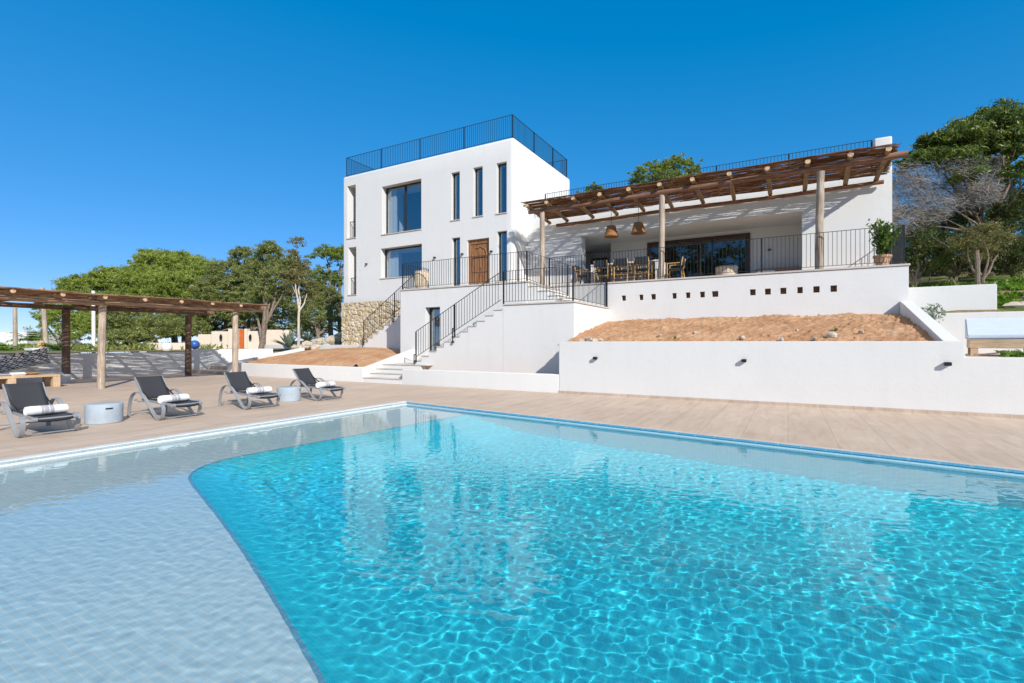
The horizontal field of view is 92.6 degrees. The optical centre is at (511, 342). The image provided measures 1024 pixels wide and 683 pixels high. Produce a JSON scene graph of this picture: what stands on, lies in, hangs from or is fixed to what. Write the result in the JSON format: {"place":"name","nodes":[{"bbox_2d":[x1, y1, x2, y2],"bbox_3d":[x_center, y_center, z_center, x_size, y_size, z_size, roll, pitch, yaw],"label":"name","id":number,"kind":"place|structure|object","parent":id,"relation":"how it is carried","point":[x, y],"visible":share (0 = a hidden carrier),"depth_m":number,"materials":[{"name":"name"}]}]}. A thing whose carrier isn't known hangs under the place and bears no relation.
{"place":"outdoors","nodes":[
{"label":"outdoors","id":0,"kind":"place"},
{"bbox_2d":[0,402,406,466],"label":"pool wall","id":1,"kind":"structure","parent":0,"point":[23,461],"depth_m":7.23,"materials":[{"name":"stone"}]},
{"bbox_2d":[0,401,405,464],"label":"pool wall coping","id":2,"kind":"object","parent":1,"relation":"on","point":[134,441],"visible":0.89,"depth_m":7.31,"materials":[{"name":"stone"}]},
{"bbox_2d":[247,347,399,366],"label":"soil","id":3,"kind":"structure","parent":0,"point":[359,357],"depth_m":20.46,"materials":[{"name":"soil"}]},
{"bbox_2d":[0,405,1023,682],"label":"water","id":4,"kind":"structure","parent":0,"point":[406,543],"depth_m":3.27,"materials":[{"name":"liquid"}]},
{"bbox_2d":[0,373,1023,468],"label":"deck paving","id":5,"kind":"structure","parent":0,"point":[991,441],"depth_m":9.15,"materials":[{"name":"stone"}]},
{"bbox_2d":[0,373,59,388],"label":"bench table","id":6,"kind":"object","parent":5,"relation":"on","point":[51,379],"visible":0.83,"depth_m":15.24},
{"bbox_2d":[0,382,80,437],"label":"sun lounger","id":7,"kind":"object","parent":5,"relation":"on","point":[19,397],"visible":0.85,"depth_m":7.73,"materials":[{"name":"fabric"}]},
{"bbox_2d":[23,404,68,415],"bbox_3d":[-7.171,1.035,7.542,0.184,0.151,0.488,0,0,29],"label":"rolled towel","id":8,"kind":"object","parent":7,"relation":"on","point":[43,410],"visible":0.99,"depth_m":7.48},
{"bbox_2d":[16,374,70,383],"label":"seating plinth","id":9,"kind":"structure","parent":5,"relation":"on","point":[65,378],"depth_m":16.16,"materials":[{"name":"white paint"}]},
{"bbox_2d":[0,371,63,374],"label":"bench cushion","id":10,"kind":"object","parent":9,"relation":"on","point":[5,373],"visible":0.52,"depth_m":16.65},
{"bbox_2d":[0,347,50,372],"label":"stone wall","id":11,"kind":"structure","parent":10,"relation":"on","point":[12,362],"depth_m":16.66,"materials":[{"name":"stone"}]},
{"bbox_2d":[0,352,184,378],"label":"garden wall","id":12,"kind":"structure","parent":5,"relation":"on","point":[83,365],"depth_m":20.23,"materials":[{"name":"white paint"}]},
{"bbox_2d":[84,402,123,424],"bbox_3d":[-7.155,1.234,8.589,0.536,0.333,0.536,0,0,34],"label":"side table","id":13,"kind":"object","parent":5,"relation":"on","point":[98,413],"visible":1,"depth_m":8.40,"materials":[{"name":"grey concrete"}]},
{"bbox_2d":[0,286,267,388],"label":"pergola","id":14,"kind":"object","parent":5,"relation":"on","point":[39,298],"visible":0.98,"depth_m":16.53,"materials":[{"name":"wood"}]},
{"bbox_2d":[127,376,202,419],"bbox_3d":[-6.528,1.029,9.267,1.342,0.743,0.700,0,0,27],"label":"sun lounger","id":15,"kind":"object","parent":5,"relation":"on","point":[150,387],"visible":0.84,"depth_m":9.30,"materials":[{"name":"fabric"}]},
{"bbox_2d":[157,394,189,402],"bbox_3d":[-6.271,1.035,9.078,0.184,0.151,0.488,0,0,23],"label":"rolled towel","id":16,"kind":"object","parent":15,"relation":"on","point":[172,398],"visible":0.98,"depth_m":8.99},
{"bbox_2d":[192,352,276,374],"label":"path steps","id":17,"kind":"structure","parent":5,"relation":"on","point":[220,369],"depth_m":22.35,"materials":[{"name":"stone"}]},
{"bbox_2d":[191,349,272,368],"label":"garden wall","id":18,"kind":"structure","parent":17,"relation":"on","point":[204,358],"depth_m":23.71,"materials":[{"name":"white paint"}]},
{"bbox_2d":[230,348,304,362],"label":"garden wall","id":19,"kind":"structure","parent":17,"relation":"on","point":[272,354],"depth_m":23.17,"materials":[{"name":"white paint"}]},
{"bbox_2d":[218,371,280,409],"bbox_3d":[-5.693,1.029,10.688,1.342,0.743,0.700,0,0,31],"label":"sun lounger","id":20,"kind":"object","parent":5,"relation":"on","point":[239,382],"visible":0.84,"depth_m":10.74,"materials":[{"name":"fabric"}]},
{"bbox_2d":[246,386,271,393],"bbox_3d":[-5.487,1.035,10.633,0.184,0.151,0.488,0,0,36],"label":"rolled towel","id":21,"kind":"object","parent":20,"relation":"on","point":[256,390],"visible":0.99,"depth_m":10.55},
{"bbox_2d":[277,386,300,401],"bbox_3d":[-5.364,1.234,11.769,0.536,0.333,0.536,0,0,-6],"label":"side table","id":22,"kind":"object","parent":5,"relation":"on","point":[290,393],"visible":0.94,"depth_m":11.56,"materials":[{"name":"grey concrete"}]},
{"bbox_2d":[227,363,366,381],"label":"garden wall","id":23,"kind":"structure","parent":5,"relation":"on","point":[345,373],"depth_m":18.82,"materials":[{"name":"white paint"}]},
{"bbox_2d":[290,368,345,400],"bbox_3d":[-4.846,1.029,12.232,1.342,0.743,0.700,0,0,28],"label":"sun lounger","id":24,"kind":"object","parent":5,"relation":"on","point":[306,378],"visible":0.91,"depth_m":12.29,"materials":[{"name":"fabric"}]},
{"bbox_2d":[365,349,414,376],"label":"cheek wall","id":25,"kind":"structure","parent":5,"relation":"on","point":[407,356],"depth_m":18.76,"materials":[{"name":"white paint"}]},
{"bbox_2d":[363,362,432,383],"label":"front steps","id":26,"kind":"structure","parent":5,"relation":"on","point":[389,373],"depth_m":17.32,"materials":[{"name":"white paint"}]},
{"bbox_2d":[402,369,558,392],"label":"garden wall","id":27,"kind":"structure","parent":5,"relation":"on","point":[537,382],"depth_m":14.83,"materials":[{"name":"white paint"}]},
{"bbox_2d":[559,341,1023,418],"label":"retaining wall","id":28,"kind":"structure","parent":5,"relation":"on","point":[910,376],"depth_m":10.71,"materials":[{"name":"white paint"}]},
{"bbox_2d":[0,256,1023,353],"bbox_3d":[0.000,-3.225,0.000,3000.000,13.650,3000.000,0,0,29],"label":"ground","id":29,"kind":"structure","parent":0,"point":[944,278],"depth_m":21.92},
{"bbox_2d":[13,308,17,353],"bbox_3d":[-27.387,-0.356,27.003,0.219,3.114,0.220,0,0,29],"label":"timber pole","id":30,"kind":"object","parent":29,"relation":"on","point":[15,332],"visible":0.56,"depth_m":26.94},
{"bbox_2d":[3,331,57,343],"bbox_3d":[-27.297,-0.144,27.920,2.696,1.060,3.044,0,0,29],"label":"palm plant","id":31,"kind":"object","parent":29,"relation":"on","point":[36,337],"visible":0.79,"depth_m":27.79,"materials":[{"name":"green plant"}]},
{"bbox_2d":[0,332,80,354],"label":"white outbuilding","id":32,"kind":"structure","parent":29,"relation":"on","point":[5,337],"depth_m":32.00,"materials":[{"name":"paint"}]},
{"bbox_2d":[40,287,48,343],"bbox_3d":[-24.801,-0.858,26.008,0.502,4.132,0.236,0,0,4],"label":"timber pole","id":33,"kind":"object","parent":29,"relation":"on","point":[44,325],"visible":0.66,"depth_m":25.92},
{"bbox_2d":[23,302,114,353],"bbox_3d":[-28.135,-1.261,31.125,9.952,3.964,3.712,0,0,29],"label":"pine tree","id":34,"kind":"object","parent":29,"relation":"on","point":[82,319],"visible":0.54,"depth_m":30.30,"materials":[{"name":"green plant"}]},
{"bbox_2d":[91,291,95,352],"bbox_3d":[-23.064,-0.826,27.003,0.202,4.054,0.200,0,0,29],"label":"timber pole","id":35,"kind":"object","parent":29,"relation":"on","point":[93,324],"visible":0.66,"depth_m":26.93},
{"bbox_2d":[49,265,154,340],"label":"pine tree","id":36,"kind":"object","parent":29,"relation":"on","point":[98,280],"visible":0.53,"depth_m":42.81,"materials":[{"name":"green plant"}]},
{"bbox_2d":[88,305,198,345],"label":"juniper tree","id":37,"kind":"object","parent":29,"relation":"on","point":[126,334],"visible":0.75,"depth_m":28.81,"materials":[{"name":"green plant"}]},
{"bbox_2d":[70,281,231,342],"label":"pine tree","id":38,"kind":"object","parent":29,"relation":"on","point":[178,294],"visible":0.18,"depth_m":41.70,"materials":[{"name":"green plant"}]},
{"bbox_2d":[0,340,341,352],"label":"undergrowth","id":39,"kind":"object","parent":29,"relation":"on","point":[112,347],"visible":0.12,"depth_m":25.99,"materials":[{"name":"plant"}]},
{"bbox_2d":[119,247,227,342],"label":"pine tree","id":40,"kind":"object","parent":29,"relation":"on","point":[164,264],"visible":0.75,"depth_m":44.72,"materials":[{"name":"green plant"}]},
{"bbox_2d":[147,343,200,351],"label":"garden wall","id":41,"kind":"structure","parent":29,"relation":"on","point":[176,346],"depth_m":28.00,"materials":[{"name":"beige paint"}]},
{"bbox_2d":[155,290,255,342],"bbox_3d":[-23.454,-1.796,37.767,7.672,5.031,5.967,0,0,-18],"label":"juniper tree","id":42,"kind":"object","parent":29,"relation":"on","point":[204,327],"visible":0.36,"depth_m":37.06,"materials":[{"name":"green plant"}]},
{"bbox_2d":[186,245,267,330],"bbox_3d":[-22.572,-3.680,39.423,6.313,8.607,5.312,0,0,-3],"label":"juniper tree","id":43,"kind":"object","parent":29,"relation":"on","point":[233,266],"visible":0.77,"depth_m":38.74,"materials":[{"name":"green plant"}]},
{"bbox_2d":[198,329,290,351],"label":"gate wall","id":44,"kind":"structure","parent":29,"relation":"on","point":[244,340],"depth_m":30.00,"materials":[{"name":"beige paint"}]},
{"bbox_2d":[201,281,296,330],"bbox_3d":[-20.520,-2.050,37.837,9.184,5.416,4.046,0,0,29],"label":"juniper tree","id":45,"kind":"object","parent":29,"relation":"on","point":[236,291],"visible":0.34,"depth_m":37.11,"materials":[{"name":"green plant"}]},
{"bbox_2d":[257,306,266,348],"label":"tree trunk","id":46,"kind":"object","parent":29,"relation":"on","point":[262,331],"visible":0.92,"depth_m":28.93,"materials":[{"name":"brown plant"}]},
{"bbox_2d":[240,239,308,329],"bbox_3d":[-15.323,-3.160,32.101,6.318,7.560,3.357,0,0,29],"label":"juniper tree","id":47,"kind":"object","parent":29,"relation":"on","point":[267,249],"visible":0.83,"depth_m":31.95,"materials":[{"name":"green plant"}]},
{"bbox_2d":[230,254,337,337],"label":"juniper tree","id":48,"kind":"object","parent":29,"relation":"on","point":[270,326],"visible":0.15,"depth_m":41.94,"materials":[{"name":"green plant"}]},
{"bbox_2d":[273,331,296,347],"bbox_3d":[-12.559,-0.216,27.539,1.189,0.996,1.871,0,0,29],"label":"agave plant","id":49,"kind":"object","parent":29,"relation":"on","point":[288,339],"visible":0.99,"depth_m":27.36,"materials":[{"name":"green plant"}]},
{"bbox_2d":[277,236,320,345],"bbox_3d":[-12.259,-2.785,27.782,2.040,6.690,2.396,0,0,29],"label":"juniper tree","id":50,"kind":"object","parent":29,"relation":"on","point":[296,290],"visible":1,"depth_m":27.70,"materials":[{"name":"green plant"}]},
{"bbox_2d":[269,281,343,338],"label":"juniper tree","id":51,"kind":"object","parent":29,"relation":"on","point":[321,318],"visible":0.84,"depth_m":33.97,"materials":[{"name":"green plant"}]},
{"bbox_2d":[264,345,361,350],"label":"garden wall","id":52,"kind":"structure","parent":29,"relation":"on","point":[283,348],"depth_m":26.51,"materials":[{"name":"white paint"}]},
{"bbox_2d":[301,243,343,335],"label":"pine tree","id":53,"kind":"object","parent":29,"relation":"on","point":[337,254],"visible":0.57,"depth_m":36.02,"materials":[{"name":"green plant"}]},
{"bbox_2d":[363,311,399,348],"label":"staircase","id":54,"kind":"structure","parent":29,"relation":"on","point":[387,336],"depth_m":22.41,"materials":[{"name":"white paint"}]},
{"bbox_2d":[362,268,420,346],"bbox_3d":[-5.525,-1.488,22.275,3.603,3.595,0.068,0,0,29],"label":"railing","id":55,"kind":"object","parent":54,"relation":"on","point":[363,339],"visible":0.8,"depth_m":22.56,"materials":[{"name":"black metal"}]},
{"bbox_2d":[399,281,548,359],"bbox_3d":[-1.359,-0.390,19.915,5.940,3.580,2.827,0,0,29],"label":"landing","id":56,"kind":"object","parent":29,"relation":"on","point":[420,308],"visible":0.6,"depth_m":19.09,"materials":[{"name":"white paint"}]},
{"bbox_2d":[414,271,428,287],"bbox_3d":[-3.778,-2.576,20.490,0.627,0.788,0.623,0,0,29],"label":"ribbed pot","id":57,"kind":"object","parent":56,"relation":"on","point":[425,278],"visible":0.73,"depth_m":20.28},
{"bbox_2d":[430,307,439,350],"bbox_3d":[-2.924,-0.311,19.715,0.739,2.177,0.320,0,0,29],"label":"glass door","id":58,"kind":"structure","parent":56,"relation":"in","point":[436,310],"depth_m":19.91,"materials":[{"name":"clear glass"}]},
{"bbox_2d":[402,251,568,295],"bbox_3d":[-0.910,-2.413,19.081,7.370,1.666,1.670,0,0,29],"label":"railing","id":59,"kind":"object","parent":56,"relation":"on","point":[474,270],"visible":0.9,"depth_m":18.42,"materials":[{"name":"black metal"}]},
{"bbox_2d":[341,136,891,344],"bbox_3d":[3.263,-3.965,23.703,23.313,9.530,8.495,0,0,29],"label":"villa","id":60,"kind":"object","parent":29,"relation":"on","point":[450,206],"visible":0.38,"depth_m":21.47,"materials":[{"name":"white paint"}]},
{"bbox_2d":[380,245,421,278],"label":"window","id":61,"kind":"structure","parent":60,"relation":"in","point":[410,258],"depth_m":24.74,"materials":[{"name":"blue glass"}]},
{"bbox_2d":[381,181,421,235],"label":"window","id":62,"kind":"structure","parent":60,"relation":"in","point":[411,202],"depth_m":24.70,"materials":[{"name":"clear glass"}]},
{"bbox_2d":[450,173,459,220],"bbox_3d":[-2.431,-6.631,22.464,0.556,2.208,0.625,0,0,29],"label":"window","id":63,"kind":"structure","parent":60,"relation":"in","point":[457,173],"depth_m":22.48,"materials":[{"name":"blue glass"}]},
{"bbox_2d":[346,114,566,177],"bbox_3d":[-2.909,-9.243,25.973,10.080,1.026,5.935,0,0,29],"label":"railing","id":64,"kind":"object","parent":60,"relation":"on","point":[553,158],"visible":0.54,"depth_m":23.04,"materials":[{"name":"black metal"}]},
{"bbox_2d":[472,168,482,217],"bbox_3d":[-1.366,-6.647,21.864,0.572,2.215,0.625,0,0,29],"label":"window","id":65,"kind":"structure","parent":60,"relation":"in","point":[481,173],"depth_m":22.17,"materials":[{"name":"blue glass"}]},
{"bbox_2d":[469,238,488,284],"bbox_3d":[-1.443,-3.381,21.726,1.145,2.393,0.160,0,0,29],"label":"door","id":66,"kind":"structure","parent":60,"relation":"in","point":[479,247],"depth_m":21.75,"materials":[{"name":"brown wood"}]},
{"bbox_2d":[495,163,506,214],"bbox_3d":[-0.312,-6.630,21.270,0.586,2.218,0.625,0,0,29],"label":"window","id":67,"kind":"structure","parent":60,"relation":"in","point":[504,168],"depth_m":21.58,"materials":[{"name":"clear glass"}]},
{"bbox_2d":[496,232,507,282],"bbox_3d":[-0.294,-3.690,21.260,0.572,2.192,0.625,0,0,29],"label":"window","id":68,"kind":"structure","parent":60,"relation":"in","point":[505,235],"depth_m":21.55,"materials":[{"name":"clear glass"}]},
{"bbox_2d":[647,233,749,279],"bbox_3d":[7.618,-3.255,20.242,4.020,2.130,0.070,0,0,29],"label":"sliding door","id":69,"kind":"structure","parent":60,"relation":"in","point":[732,245],"depth_m":20.07,"materials":[{"name":"clear glass"}]},
{"bbox_2d":[545,140,872,209],"bbox_3d":[6.550,-6.003,18.692,11.710,1.086,0.035,0,0,29],"label":"railing","id":70,"kind":"object","parent":60,"relation":"on","point":[712,166],"visible":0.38,"depth_m":18.11,"materials":[{"name":"black metal"}]},
{"bbox_2d":[625,152,705,194],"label":"pine tree","id":71,"kind":"object","parent":29,"relation":"on","point":[661,168],"visible":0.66,"depth_m":35.14,"materials":[{"name":"green plant"}]},
{"bbox_2d":[550,263,909,320],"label":"terrace","id":72,"kind":"structure","parent":29,"relation":"on","point":[878,289],"depth_m":15.26,"materials":[{"name":"white paint"}]},
{"bbox_2d":[593,260,611,282],"bbox_3d":[3.390,-2.608,18.280,0.544,0.863,0.584,0,0,29],"label":"dining chair","id":73,"kind":"object","parent":72,"relation":"on","point":[595,264],"visible":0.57,"depth_m":18.14,"materials":[{"name":"brown wood"}]},
{"bbox_2d":[613,258,631,281],"bbox_3d":[4.044,-2.608,17.912,0.544,0.863,0.584,0,0,29],"label":"dining chair","id":74,"kind":"object","parent":72,"relation":"on","point":[617,262],"visible":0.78,"depth_m":17.75,"materials":[{"name":"brown wood"}]},
{"bbox_2d":[591,259,665,282],"bbox_3d":[4.346,-2.570,18.407,2.600,0.780,0.900,0,0,29],"label":"dining table","id":75,"kind":"object","parent":72,"relation":"on","point":[655,271],"visible":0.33,"depth_m":18.42,"materials":[{"name":"brown wood"}]},
{"bbox_2d":[634,256,652,279],"bbox_3d":[4.697,-2.608,17.544,0.544,0.863,0.584,0,0,29],"label":"dining chair","id":76,"kind":"object","parent":72,"relation":"on","point":[642,260],"visible":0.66,"depth_m":17.36,"materials":[{"name":"brown wood"}]},
{"bbox_2d":[666,256,685,277],"bbox_3d":[5.894,-2.608,17.569,0.584,0.863,0.544,0,0,29],"label":"dining chair","id":77,"kind":"object","parent":72,"relation":"on","point":[670,269],"visible":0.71,"depth_m":17.48,"materials":[{"name":"brown wood"}]},
{"bbox_2d":[521,143,908,284],"bbox_3d":[6.107,-3.856,17.331,12.221,3.396,2.264,0,0,29],"label":"pergola","id":78,"kind":"object","parent":72,"relation":"on","point":[699,186],"visible":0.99,"depth_m":16.53,"materials":[{"name":"wood"}]},
{"bbox_2d":[604,203,618,238],"bbox_3d":[3.803,-4.695,18.747,0.570,1.310,0.567,0,0,29],"label":"pendant lamp","id":79,"kind":"object","parent":78,"relation":"hanging from","point":[611,231],"visible":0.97,"depth_m":18.60,"materials":[{"name":"wicker"}]},
{"bbox_2d":[631,199,645,234],"bbox_3d":[4.709,-4.705,18.237,0.570,1.290,0.567,0,0,29],"label":"pendant lamp","id":80,"kind":"object","parent":78,"relation":"hanging from","point":[638,228],"visible":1,"depth_m":18.10,"materials":[{"name":"wicker"}]},
{"bbox_2d":[715,265,737,274],"bbox_3d":[8.027,-2.510,18.319,0.800,0.660,0.800,0,0,29],"label":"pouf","id":81,"kind":"object","parent":72,"relation":"on","point":[732,269],"visible":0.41,"depth_m":17.99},
{"bbox_2d":[549,225,904,283],"bbox_3d":[6.662,-2.723,17.139,10.870,1.086,2.120,0,0,29],"label":"railing","id":82,"kind":"object","parent":72,"relation":"on","point":[893,253],"visible":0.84,"depth_m":15.52,"materials":[{"name":"black metal"}]},
{"bbox_2d":[755,266,798,272],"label":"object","id":83,"kind":"object","parent":72,"relation":"on","point":[779,269],"visible":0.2,"depth_m":18.35,"materials":[{"name":"fabric"}]},
{"bbox_2d":[866,218,901,264],"bbox_3d":[10.619,-2.885,13.913,0.926,1.407,0.801,0,0,29],"label":"potted plant","id":84,"kind":"object","parent":72,"relation":"on","point":[883,238],"visible":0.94,"depth_m":13.89,"materials":[{"name":"green plant"}]},
{"bbox_2d":[896,219,960,286],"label":"evergreen tree","id":85,"kind":"object","parent":29,"relation":"on","point":[914,256],"visible":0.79,"depth_m":20.35,"materials":[{"name":"green plant"}]},
{"bbox_2d":[921,303,945,322],"bbox_3d":[11.263,-0.386,13.170,0.653,1.372,0.656,0,0,29],"label":"grey shrub","id":86,"kind":"object","parent":29,"relation":"on","point":[934,310],"visible":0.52,"depth_m":13.07,"materials":[{"name":"green plant"}]},
{"bbox_2d":[919,202,983,280],"bbox_3d":[19.261,-3.774,21.574,2.616,5.588,3.092,0,0,29],"label":"evergreen tree","id":87,"kind":"object","parent":29,"relation":"on","point":[962,221],"visible":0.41,"depth_m":21.49,"materials":[{"name":"green plant"}]},
{"bbox_2d":[909,284,996,312],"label":"terrace side wall","id":88,"kind":"structure","parent":29,"relation":"on","point":[968,297],"depth_m":13.96,"materials":[{"name":"white paint"}]},
{"bbox_2d":[892,97,1023,275],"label":"pine tree","id":89,"kind":"object","parent":29,"relation":"on","point":[996,130],"visible":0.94,"depth_m":20.37,"materials":[{"name":"green plant"}]},
{"bbox_2d":[892,170,1023,275],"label":"evergreen tree","id":90,"kind":"object","parent":29,"relation":"on","point":[1015,182],"visible":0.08,"depth_m":25.45,"materials":[{"name":"green plant"}]},
{"bbox_2d":[951,250,980,285],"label":"tree trunk","id":91,"kind":"object","parent":29,"relation":"on","point":[977,267],"visible":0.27,"depth_m":18.54,"materials":[{"name":"brown plant"}]},
{"bbox_2d":[909,274,1023,307],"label":"grass","id":92,"kind":"structure","parent":29,"relation":"on","point":[1011,284],"depth_m":17.50,"materials":[{"name":"plant"}]},
{"bbox_2d":[911,258,1023,282],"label":"hedge","id":93,"kind":"object","parent":29,"relation":"on","point":[942,271],"visible":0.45,"depth_m":21.56,"materials":[{"name":"green plant"}]},
{"bbox_2d":[928,311,1023,353],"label":"garden wall","id":94,"kind":"structure","parent":29,"relation":"on","point":[953,324],"depth_m":13.02,"materials":[{"name":"white paint"}]},
{"bbox_2d":[940,218,1019,283],"bbox_3d":[18.135,-2.852,18.920,2.453,3.724,2.365,0,0,29],"label":"evergreen tree","id":95,"kind":"object","parent":29,"relation":"on","point":[969,239],"visible":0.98,"depth_m":18.74,"materials":[{"name":"green plant"}]},
{"bbox_2d":[962,186,1023,277],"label":"evergreen tree","id":96,"kind":"object","parent":29,"relation":"on","point":[1013,255],"visible":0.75,"depth_m":20.74,"materials":[{"name":"green plant"}]},
{"bbox_2d":[0,0,1023,352],"label":"sky","id":97,"kind":"structure","parent":0,"point":[208,128],"materials":[{"name":"blue"}]},
{"bbox_2d":[407,403,1023,476],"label":"pool wall","id":98,"kind":"structure","parent":0,"point":[895,460],"depth_m":6.82,"materials":[{"name":"stone"}]},
{"bbox_2d":[406,401,1023,473],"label":"pool wall coping","id":99,"kind":"object","parent":98,"relation":"on","point":[755,440],"visible":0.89,"depth_m":6.83,"materials":[{"name":"stone"}]},
{"bbox_2d":[407,402,1023,473],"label":"pool wall trim","id":100,"kind":"structure","parent":98,"relation":"attached to","point":[904,458],"depth_m":6.81,"materials":[{"name":"stone"}]},
{"bbox_2d":[568,313,934,340],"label":"soil","id":101,"kind":"structure","parent":0,"point":[878,327],"depth_m":13.30,"materials":[{"name":"soil"}]},
{"bbox_2d":[900,301,958,340],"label":"sloping wall","id":102,"kind":"structure","parent":101,"relation":"on","point":[917,315],"depth_m":11.43,"materials":[{"name":"white paint"}]},
{"bbox_2d":[965,353,999,356],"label":"ground paving","id":103,"kind":"structure","parent":0,"point":[986,355],"depth_m":10.79,"materials":[{"name":"stone"}]},
{"bbox_2d":[965,317,1023,355],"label":"daybed","id":104,"kind":"object","parent":103,"relation":"on","point":[994,332],"visible":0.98,"depth_m":10.55,"materials":[{"name":"white fabric"}]},
{"bbox_2d":[974,349,1023,356],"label":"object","id":105,"kind":"object","parent":103,"relation":"on","point":[1011,353],"visible":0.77,"depth_m":9.73,"materials":[{"name":"green plant"}]},
{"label":"ground strip","id":106,"kind":"structure","parent":0,"visible":0},
{"bbox_2d":[413,309,502,371],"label":"staircase","id":107,"kind":"structure","parent":106,"relation":"on","point":[479,347],"depth_m":16.54,"materials":[{"name":"white paint"}]},
{"bbox_2d":[414,272,500,364],"bbox_3d":[-1.968,-0.698,16.885,3.693,3.255,0.068,0,0,29],"label":"railing","id":108,"kind":"object","parent":107,"relation":"on","point":[415,354],"visible":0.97,"depth_m":16.90,"materials":[{"name":"black metal"}]},
{"bbox_2d":[502,301,608,373],"bbox_3d":[1.604,0.070,16.811,2.530,2.660,3.327,0,0,29],"label":"landing","id":109,"kind":"object","parent":106,"relation":"on","point":[535,334],"visible":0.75,"depth_m":15.45,"materials":[{"name":"white paint"}]},
{"bbox_2d":[528,285,576,302],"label":"staircase","id":110,"kind":"structure","parent":109,"relation":"on","point":[536,293],"depth_m":17.14,"materials":[{"name":"white paint"}]},
{"bbox_2d":[503,266,607,306],"bbox_3d":[1.569,-1.798,16.841,2.490,1.076,3.220,0,0,29],"label":"railing","id":111,"kind":"object","parent":109,"relation":"on","point":[597,288],"visible":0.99,"depth_m":15.62,"materials":[{"name":"black metal"}]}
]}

